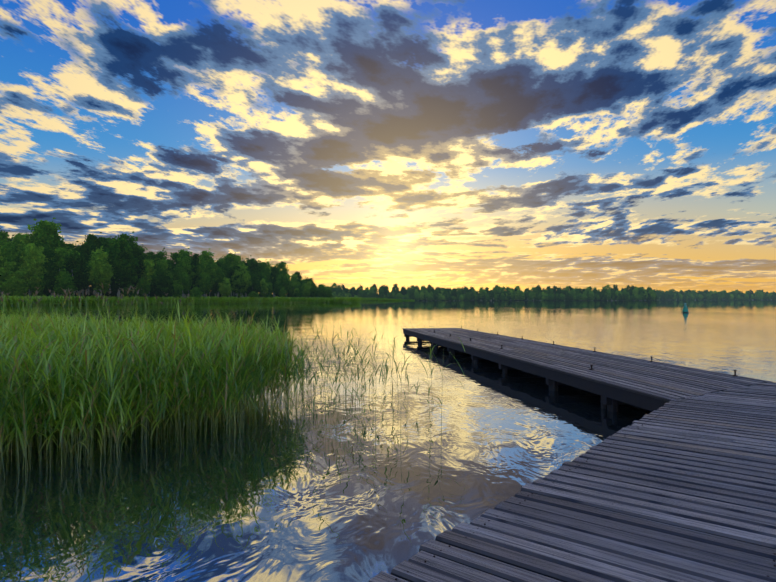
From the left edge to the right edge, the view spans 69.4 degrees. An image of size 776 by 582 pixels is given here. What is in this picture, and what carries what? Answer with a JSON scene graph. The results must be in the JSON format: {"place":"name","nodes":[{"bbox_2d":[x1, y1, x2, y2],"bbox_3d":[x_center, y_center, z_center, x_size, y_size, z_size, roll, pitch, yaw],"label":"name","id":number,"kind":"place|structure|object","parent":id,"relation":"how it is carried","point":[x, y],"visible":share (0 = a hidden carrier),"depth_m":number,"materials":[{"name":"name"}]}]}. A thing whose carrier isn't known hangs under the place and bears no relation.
{"place":"outdoors","nodes":[
{"label":"outdoors","id":0,"kind":"place"},
{"bbox_2d":[0,286,771,304],"bbox_3d":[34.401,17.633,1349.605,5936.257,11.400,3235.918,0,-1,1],"label":"ground","id":1,"kind":"structure","parent":0,"point":[112,294],"depth_m":251.45,"materials":[{"name":"green plant"}]},
{"bbox_2d":[0,231,13,247],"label":"tree","id":2,"kind":"object","parent":1,"relation":"on","point":[3,237],"visible":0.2,"depth_m":198.90,"materials":[{"name":"green plant"}]},
{"bbox_2d":[0,228,14,246],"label":"tree","id":3,"kind":"object","parent":1,"relation":"on","point":[8,234],"visible":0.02,"depth_m":212.74,"materials":[{"name":"green plant"}]},
{"bbox_2d":[0,241,20,271],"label":"tree","id":4,"kind":"object","parent":1,"relation":"on","point":[8,255],"visible":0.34,"depth_m":172.06,"materials":[{"name":"green plant"}]},
{"bbox_2d":[0,260,20,295],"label":"tree","id":5,"kind":"object","parent":1,"relation":"on","point":[5,274],"visible":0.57,"depth_m":166.16,"materials":[{"name":"green plant"}]},
{"bbox_2d":[0,271,30,296],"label":"bush","id":6,"kind":"object","parent":1,"relation":"on","point":[18,286],"visible":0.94,"depth_m":165.85,"materials":[{"name":"green plant"}]},
{"bbox_2d":[9,237,21,251],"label":"tree","id":7,"kind":"object","parent":1,"relation":"on","point":[15,245],"visible":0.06,"depth_m":181.98,"materials":[{"name":"green plant"}]},
{"bbox_2d":[12,231,24,240],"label":"tree","id":8,"kind":"object","parent":1,"relation":"on","point":[16,235],"visible":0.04,"depth_m":225.29,"materials":[{"name":"green plant"}]},
{"bbox_2d":[15,248,29,289],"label":"tree","id":9,"kind":"object","parent":1,"relation":"on","point":[18,257],"visible":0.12,"depth_m":175.54,"materials":[{"name":"green plant"}]},
{"bbox_2d":[15,227,51,263],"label":"tree","id":10,"kind":"object","parent":1,"relation":"on","point":[26,239],"visible":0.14,"depth_m":180.34,"materials":[{"name":"green plant"}]},
{"bbox_2d":[18,242,51,286],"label":"tree","id":11,"kind":"object","parent":1,"relation":"on","point":[32,268],"visible":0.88,"depth_m":170.30,"materials":[{"name":"green plant"}]},
{"bbox_2d":[28,274,45,295],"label":"bush","id":12,"kind":"object","parent":1,"relation":"on","point":[32,288],"visible":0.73,"depth_m":169.37,"materials":[{"name":"green plant"}]},
{"bbox_2d":[18,218,61,240],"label":"tree","id":13,"kind":"object","parent":1,"relation":"on","point":[30,227],"visible":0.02,"depth_m":186.31,"materials":[{"name":"green plant"}]},
{"bbox_2d":[31,262,57,296],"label":"tree","id":14,"kind":"object","parent":1,"relation":"on","point":[49,276],"visible":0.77,"depth_m":171.30,"materials":[{"name":"green plant"}]},
{"bbox_2d":[26,217,66,260],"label":"tree","id":15,"kind":"object","parent":1,"relation":"on","point":[45,231],"visible":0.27,"depth_m":181.41,"materials":[{"name":"green plant"}]},
{"bbox_2d":[41,243,58,273],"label":"tree","id":16,"kind":"object","parent":1,"relation":"on","point":[49,252],"visible":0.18,"depth_m":175.90,"materials":[{"name":"green plant"}]},
{"bbox_2d":[51,243,75,282],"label":"tree","id":17,"kind":"object","parent":1,"relation":"on","point":[61,252],"visible":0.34,"depth_m":177.27,"materials":[{"name":"green plant"}]},
{"bbox_2d":[51,268,77,297],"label":"bush","id":18,"kind":"object","parent":1,"relation":"on","point":[64,281],"visible":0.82,"depth_m":171.07,"materials":[{"name":"green plant"}]},
{"bbox_2d":[65,243,76,250],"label":"tree","id":19,"kind":"object","parent":1,"relation":"on","point":[67,246],"visible":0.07,"depth_m":198.23,"materials":[{"name":"green plant"}]},
{"bbox_2d":[59,250,88,296],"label":"tree","id":20,"kind":"object","parent":1,"relation":"on","point":[79,279],"visible":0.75,"depth_m":177.07,"materials":[{"name":"green plant"}]},
{"bbox_2d":[62,250,88,291],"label":"tree","id":21,"kind":"object","parent":1,"relation":"on","point":[74,251],"visible":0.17,"depth_m":179.68,"materials":[{"name":"green plant"}]},
{"bbox_2d":[73,241,92,295],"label":"tree","id":22,"kind":"object","parent":1,"relation":"on","point":[84,249],"visible":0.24,"depth_m":190.62,"materials":[{"name":"green plant"}]},
{"bbox_2d":[79,263,89,296],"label":"tree","id":23,"kind":"object","parent":1,"relation":"on","point":[84,286],"visible":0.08,"depth_m":189.05,"materials":[{"name":"green plant"}]},
{"bbox_2d":[86,260,96,294],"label":"tree","id":24,"kind":"object","parent":1,"relation":"on","point":[90,281],"visible":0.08,"depth_m":188.35,"materials":[{"name":"green plant"}]},
{"bbox_2d":[82,232,105,293],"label":"tree","id":25,"kind":"object","parent":1,"relation":"on","point":[91,239],"visible":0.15,"depth_m":201.93,"materials":[{"name":"green plant"}]},
{"bbox_2d":[87,246,115,294],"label":"tree","id":26,"kind":"object","parent":1,"relation":"on","point":[100,271],"visible":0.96,"depth_m":181.03,"materials":[{"name":"green plant"}]},
{"bbox_2d":[101,237,111,292],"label":"tree","id":27,"kind":"object","parent":1,"relation":"on","point":[108,239],"visible":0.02,"depth_m":206.41,"materials":[{"name":"green plant"}]},
{"bbox_2d":[109,279,123,296],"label":"tree","id":28,"kind":"object","parent":1,"relation":"on","point":[113,287],"visible":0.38,"depth_m":190.36,"materials":[{"name":"green plant"}]},
{"bbox_2d":[103,236,140,296],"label":"tree","id":29,"kind":"object","parent":1,"relation":"on","point":[122,263],"visible":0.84,"depth_m":189.04,"materials":[{"name":"green plant"}]},
{"bbox_2d":[121,284,135,296],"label":"bush","id":30,"kind":"object","parent":1,"relation":"on","point":[130,294],"visible":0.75,"depth_m":188.55,"materials":[{"name":"green plant"}]},
{"bbox_2d":[115,231,143,258],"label":"tree","id":31,"kind":"object","parent":1,"relation":"on","point":[128,238],"visible":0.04,"depth_m":207.65,"materials":[{"name":"green plant"}]},
{"bbox_2d":[121,240,145,288],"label":"tree","id":32,"kind":"object","parent":1,"relation":"on","point":[138,256],"visible":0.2,"depth_m":198.27,"materials":[{"name":"green plant"}]},
{"bbox_2d":[136,277,150,296],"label":"bush","id":33,"kind":"object","parent":1,"relation":"on","point":[143,288],"visible":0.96,"depth_m":196.57,"materials":[{"name":"green plant"}]},
{"bbox_2d":[139,258,156,296],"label":"tree","id":34,"kind":"object","parent":1,"relation":"on","point":[148,266],"visible":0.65,"depth_m":200.25,"materials":[{"name":"green plant"}]},
{"bbox_2d":[143,250,154,259],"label":"tree","id":35,"kind":"object","parent":1,"relation":"on","point":[149,255],"visible":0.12,"depth_m":228.70,"materials":[{"name":"green plant"}]},
{"bbox_2d":[150,261,165,293],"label":"tree","id":36,"kind":"object","parent":1,"relation":"on","point":[159,269],"visible":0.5,"depth_m":201.69,"materials":[{"name":"green plant"}]},
{"bbox_2d":[150,269,173,299],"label":"bush","id":37,"kind":"object","parent":1,"relation":"on","point":[166,286],"visible":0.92,"depth_m":200.14,"materials":[{"name":"green plant"}]},
{"bbox_2d":[153,247,175,265],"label":"tree","id":38,"kind":"object","parent":1,"relation":"on","point":[160,254],"visible":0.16,"depth_m":227.50,"materials":[{"name":"green plant"}]},
{"bbox_2d":[156,258,173,277],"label":"tree","id":39,"kind":"object","parent":1,"relation":"on","point":[164,262],"visible":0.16,"depth_m":206.77,"materials":[{"name":"green plant"}]},
{"bbox_2d":[165,251,182,274],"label":"tree","id":40,"kind":"object","parent":1,"relation":"on","point":[174,256],"visible":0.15,"depth_m":223.50,"materials":[{"name":"green plant"}]},
{"bbox_2d":[172,279,184,303],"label":"tree","id":41,"kind":"object","parent":1,"relation":"on","point":[178,289],"visible":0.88,"depth_m":204.26,"materials":[{"name":"green plant"}]},
{"bbox_2d":[171,254,195,296],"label":"tree","id":42,"kind":"object","parent":1,"relation":"on","point":[179,268],"visible":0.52,"depth_m":216.44,"materials":[{"name":"green plant"}]},
{"bbox_2d":[177,272,191,297],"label":"tree","id":43,"kind":"object","parent":1,"relation":"on","point":[184,278],"visible":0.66,"depth_m":211.07,"materials":[{"name":"green plant"}]},
{"bbox_2d":[176,248,192,264],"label":"tree","id":44,"kind":"object","parent":1,"relation":"on","point":[182,253],"visible":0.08,"depth_m":237.39,"materials":[{"name":"green plant"}]},
{"bbox_2d":[182,260,196,294],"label":"tree","id":45,"kind":"object","parent":1,"relation":"on","point":[192,279],"visible":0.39,"depth_m":218.71,"materials":[{"name":"green plant"}]},
{"bbox_2d":[185,252,199,265],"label":"tree","id":46,"kind":"object","parent":1,"relation":"on","point":[195,257],"visible":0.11,"depth_m":224.38,"materials":[{"name":"green plant"}]},
{"bbox_2d":[189,286,202,300],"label":"bush","id":47,"kind":"object","parent":1,"relation":"on","point":[195,292],"visible":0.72,"depth_m":211.52,"materials":[{"name":"green plant"}]},
{"bbox_2d":[195,258,208,296],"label":"tree","id":48,"kind":"object","parent":1,"relation":"on","point":[198,273],"visible":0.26,"depth_m":220.78,"materials":[{"name":"green plant"}]},
{"bbox_2d":[197,271,212,296],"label":"tree","id":49,"kind":"object","parent":1,"relation":"on","point":[205,285],"visible":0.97,"depth_m":217.56,"materials":[{"name":"green plant"}]},
{"bbox_2d":[195,249,218,296],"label":"tree","id":50,"kind":"object","parent":1,"relation":"on","point":[210,264],"visible":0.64,"depth_m":221.91,"materials":[{"name":"green plant"}]},
{"bbox_2d":[211,266,224,296],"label":"tree","id":51,"kind":"object","parent":1,"relation":"on","point":[215,288],"visible":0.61,"depth_m":229.56,"materials":[{"name":"green plant"}]},
{"bbox_2d":[214,258,229,296],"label":"tree","id":52,"kind":"object","parent":1,"relation":"on","point":[226,275],"visible":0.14,"depth_m":234.49,"materials":[{"name":"green plant"}]},
{"bbox_2d":[217,277,231,297],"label":"tree","id":53,"kind":"object","parent":1,"relation":"on","point":[225,288],"visible":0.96,"depth_m":225.82,"materials":[{"name":"green plant"}]},
{"bbox_2d":[221,252,240,296],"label":"tree","id":54,"kind":"object","parent":1,"relation":"on","point":[229,258],"visible":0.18,"depth_m":245.07,"materials":[{"name":"green plant"}]},
{"bbox_2d":[229,265,246,297],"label":"tree","id":55,"kind":"object","parent":1,"relation":"on","point":[232,270],"visible":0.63,"depth_m":234.30,"materials":[{"name":"green plant"}]},
{"bbox_2d":[229,263,251,296],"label":"tree","id":56,"kind":"object","parent":1,"relation":"on","point":[246,276],"visible":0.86,"depth_m":234.20,"materials":[{"name":"green plant"}]},
{"bbox_2d":[237,264,254,297],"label":"tree","id":57,"kind":"object","parent":1,"relation":"on","point":[250,279],"visible":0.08,"depth_m":240.89,"materials":[{"name":"green plant"}]},
{"bbox_2d":[240,255,251,269],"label":"tree","id":58,"kind":"object","parent":1,"relation":"on","point":[246,262],"visible":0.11,"depth_m":274.82,"materials":[{"name":"green plant"}]},
{"bbox_2d":[248,291,258,297],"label":"bush","id":59,"kind":"object","parent":1,"relation":"on","point":[253,294],"visible":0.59,"depth_m":239.94,"materials":[{"name":"green plant"}]},
{"bbox_2d":[247,273,262,293],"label":"tree","id":60,"kind":"object","parent":1,"relation":"on","point":[255,286],"visible":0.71,"depth_m":245.08,"materials":[{"name":"green plant"}]},
{"bbox_2d":[248,257,263,276],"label":"tree","id":61,"kind":"object","parent":1,"relation":"on","point":[254,263],"visible":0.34,"depth_m":262.58,"materials":[{"name":"green plant"}]},
{"bbox_2d":[256,273,270,299],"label":"tree","id":62,"kind":"object","parent":1,"relation":"on","point":[264,276],"visible":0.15,"depth_m":255.09,"materials":[{"name":"green plant"}]},
{"bbox_2d":[256,262,271,281],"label":"tree","id":63,"kind":"object","parent":1,"relation":"on","point":[264,267],"visible":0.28,"depth_m":263.50,"materials":[{"name":"green plant"}]},
{"bbox_2d":[259,278,268,296],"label":"tree","id":64,"kind":"object","parent":1,"relation":"on","point":[264,290],"visible":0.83,"depth_m":249.89,"materials":[{"name":"green plant"}]},
{"bbox_2d":[267,282,273,295],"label":"tree","id":65,"kind":"object","parent":1,"relation":"on","point":[271,289],"visible":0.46,"depth_m":261.24,"materials":[{"name":"green plant"}]},
{"bbox_2d":[269,266,279,296],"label":"tree","id":66,"kind":"object","parent":1,"relation":"on","point":[274,269],"visible":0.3,"depth_m":271.82,"materials":[{"name":"green plant"}]},
{"bbox_2d":[273,278,283,295],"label":"tree","id":67,"kind":"object","parent":1,"relation":"on","point":[277,284],"visible":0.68,"depth_m":261.26,"materials":[{"name":"green plant"}]},
{"bbox_2d":[272,270,289,289],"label":"tree","id":68,"kind":"object","parent":1,"relation":"on","point":[277,276],"visible":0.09,"depth_m":266.71,"materials":[{"name":"green plant"}]},
{"bbox_2d":[274,273,289,295],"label":"tree","id":69,"kind":"object","parent":1,"relation":"on","point":[283,278],"visible":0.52,"depth_m":262.88,"materials":[{"name":"green plant"}]},
{"bbox_2d":[276,261,289,274],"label":"tree","id":70,"kind":"object","parent":1,"relation":"on","point":[282,265],"visible":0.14,"depth_m":293.77,"materials":[{"name":"green plant"}]},
{"bbox_2d":[289,281,298,296],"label":"tree","id":71,"kind":"object","parent":1,"relation":"on","point":[292,289],"visible":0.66,"depth_m":273.70,"materials":[{"name":"green plant"}]},
{"bbox_2d":[289,274,300,287],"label":"tree","id":72,"kind":"object","parent":1,"relation":"on","point":[294,277],"visible":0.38,"depth_m":286.49,"materials":[{"name":"green plant"}]},
{"bbox_2d":[292,271,302,281],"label":"tree","id":73,"kind":"object","parent":1,"relation":"on","point":[300,277],"visible":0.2,"depth_m":302.74,"materials":[{"name":"green plant"}]},
{"bbox_2d":[294,290,301,297],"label":"bush","id":74,"kind":"object","parent":1,"relation":"on","point":[298,294],"visible":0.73,"depth_m":266.84,"materials":[{"name":"green plant"}]},
{"bbox_2d":[302,285,309,297],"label":"tree","id":75,"kind":"object","parent":1,"relation":"on","point":[305,292],"visible":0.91,"depth_m":273.70,"materials":[{"name":"green plant"}]},
{"bbox_2d":[306,279,313,297],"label":"tree","id":76,"kind":"object","parent":1,"relation":"on","point":[309,286],"visible":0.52,"depth_m":282.76,"materials":[{"name":"green plant"}]},
{"bbox_2d":[309,282,317,297],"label":"tree","id":77,"kind":"object","parent":1,"relation":"on","point":[313,291],"visible":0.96,"depth_m":280.24,"materials":[{"name":"green plant"}]},
{"bbox_2d":[318,284,326,297],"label":"tree","id":78,"kind":"object","parent":1,"relation":"on","point":[322,289],"visible":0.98,"depth_m":291.61,"materials":[{"name":"green plant"}]},
{"bbox_2d":[326,287,332,297],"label":"tree","id":79,"kind":"object","parent":1,"relation":"on","point":[329,292],"visible":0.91,"depth_m":295.93,"materials":[{"name":"green plant"}]},
{"bbox_2d":[350,288,356,296],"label":"tree","id":80,"kind":"object","parent":1,"relation":"on","point":[353,292],"visible":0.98,"depth_m":659.43,"materials":[{"name":"green plant"}]},
{"bbox_2d":[357,288,364,297],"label":"tree","id":81,"kind":"object","parent":1,"relation":"on","point":[361,292],"visible":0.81,"depth_m":663.22,"materials":[{"name":"green plant"}]},
{"bbox_2d":[381,285,388,296],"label":"tree","id":82,"kind":"object","parent":1,"relation":"on","point":[384,287],"visible":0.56,"depth_m":691.32,"materials":[{"name":"green plant"}]},
{"bbox_2d":[400,285,406,297],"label":"tree","id":83,"kind":"object","parent":1,"relation":"on","point":[403,291],"visible":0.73,"depth_m":701.52,"materials":[{"name":"green plant"}]},
{"bbox_2d":[426,284,433,292],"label":"tree","id":84,"kind":"object","parent":1,"relation":"on","point":[430,289],"visible":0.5,"depth_m":699.26,"materials":[{"name":"green plant"}]},
{"bbox_2d":[432,289,439,300],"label":"tree","id":85,"kind":"object","parent":1,"relation":"on","point":[435,294],"visible":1,"depth_m":690.60,"materials":[{"name":"green plant"}]},
{"bbox_2d":[451,288,457,297],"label":"tree","id":86,"kind":"object","parent":1,"relation":"on","point":[454,291],"visible":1,"depth_m":691.72,"materials":[{"name":"green plant"}]},
{"bbox_2d":[478,289,484,297],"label":"tree","id":87,"kind":"object","parent":1,"relation":"on","point":[481,292],"visible":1,"depth_m":691.66,"materials":[{"name":"green plant"}]},
{"bbox_2d":[489,290,494,300],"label":"tree","id":88,"kind":"object","parent":1,"relation":"on","point":[492,296],"visible":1,"depth_m":693.38,"materials":[{"name":"green plant"}]},
{"bbox_2d":[535,285,541,293],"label":"tree","id":89,"kind":"object","parent":1,"relation":"on","point":[538,288],"visible":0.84,"depth_m":712.33,"materials":[{"name":"green plant"}]},
{"bbox_2d":[562,290,570,300],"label":"tree","id":90,"kind":"object","parent":1,"relation":"on","point":[567,295],"visible":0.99,"depth_m":717.16,"materials":[{"name":"green plant"}]},
{"bbox_2d":[588,289,594,300],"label":"tree","id":91,"kind":"object","parent":1,"relation":"on","point":[591,292],"visible":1,"depth_m":731.30,"materials":[{"name":"green plant"}]},
{"bbox_2d":[605,289,611,299],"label":"tree","id":92,"kind":"object","parent":1,"relation":"on","point":[608,295],"visible":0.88,"depth_m":743.19,"materials":[{"name":"green plant"}]},
{"bbox_2d":[625,285,632,294],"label":"tree","id":93,"kind":"object","parent":1,"relation":"on","point":[628,289],"visible":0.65,"depth_m":762.74,"materials":[{"name":"green plant"}]},
{"bbox_2d":[668,289,674,299],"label":"tree","id":94,"kind":"object","parent":1,"relation":"on","point":[671,294],"visible":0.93,"depth_m":1192.08,"materials":[{"name":"green plant"}]},
{"bbox_2d":[754,291,761,299],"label":"tree","id":95,"kind":"object","parent":1,"relation":"on","point":[758,294],"visible":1,"depth_m":1278.01,"materials":[{"name":"green plant"}]},
{"bbox_2d":[0,300,775,581],"bbox_3d":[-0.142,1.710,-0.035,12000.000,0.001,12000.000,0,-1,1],"label":"lake water","id":96,"kind":"structure","parent":0,"point":[336,497],"depth_m":6.26,"materials":[{"name":"liquid"}]},
{"bbox_2d":[0,283,195,324],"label":"reeds","id":97,"kind":"object","parent":96,"relation":"on","point":[80,298],"visible":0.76,"depth_m":20.82,"materials":[{"name":"green plant"}]},
{"bbox_2d":[0,299,318,478],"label":"reed bed","id":98,"kind":"object","parent":96,"relation":"on","point":[65,370],"visible":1,"depth_m":6.84,"materials":[{"name":"green plant"}]},
{"bbox_2d":[0,294,414,304],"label":"shore reed belt","id":99,"kind":"object","parent":96,"relation":"in","point":[53,300],"visible":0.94,"depth_m":198.81,"materials":[{"name":"green plant"}]},
{"bbox_2d":[224,322,464,443],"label":"reeds","id":100,"kind":"object","parent":96,"relation":"on","point":[308,376],"visible":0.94,"depth_m":8.55,"materials":[{"name":"green plant"}]},
{"bbox_2d":[403,329,667,411],"bbox_3d":[2.726,2.371,11.025,9.159,1.811,27.401,0,-1,1],"label":"jetty frame","id":101,"kind":"object","parent":96,"relation":"in","point":[612,398],"visible":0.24,"depth_m":10.15,"materials":[{"name":"brown wood"}]},
{"bbox_2d":[369,328,775,581],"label":"jetty deck","id":102,"kind":"structure","parent":101,"relation":"on","point":[684,490],"depth_m":3.52,"materials":[{"name":"grey wood"}]},
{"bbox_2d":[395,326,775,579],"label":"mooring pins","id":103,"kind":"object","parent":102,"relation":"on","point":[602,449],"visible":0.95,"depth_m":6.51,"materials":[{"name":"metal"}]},
{"bbox_2d":[682,303,688,312],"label":"marker buoy","id":104,"kind":"object","parent":96,"relation":"in","point":[685,309],"visible":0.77,"depth_m":71.79,"materials":[{"name":"paint"}]},
{"bbox_2d":[0,0,775,293],"label":"sky","id":105,"kind":"structure","parent":0,"point":[449,144],"materials":[{"name":"blue"}]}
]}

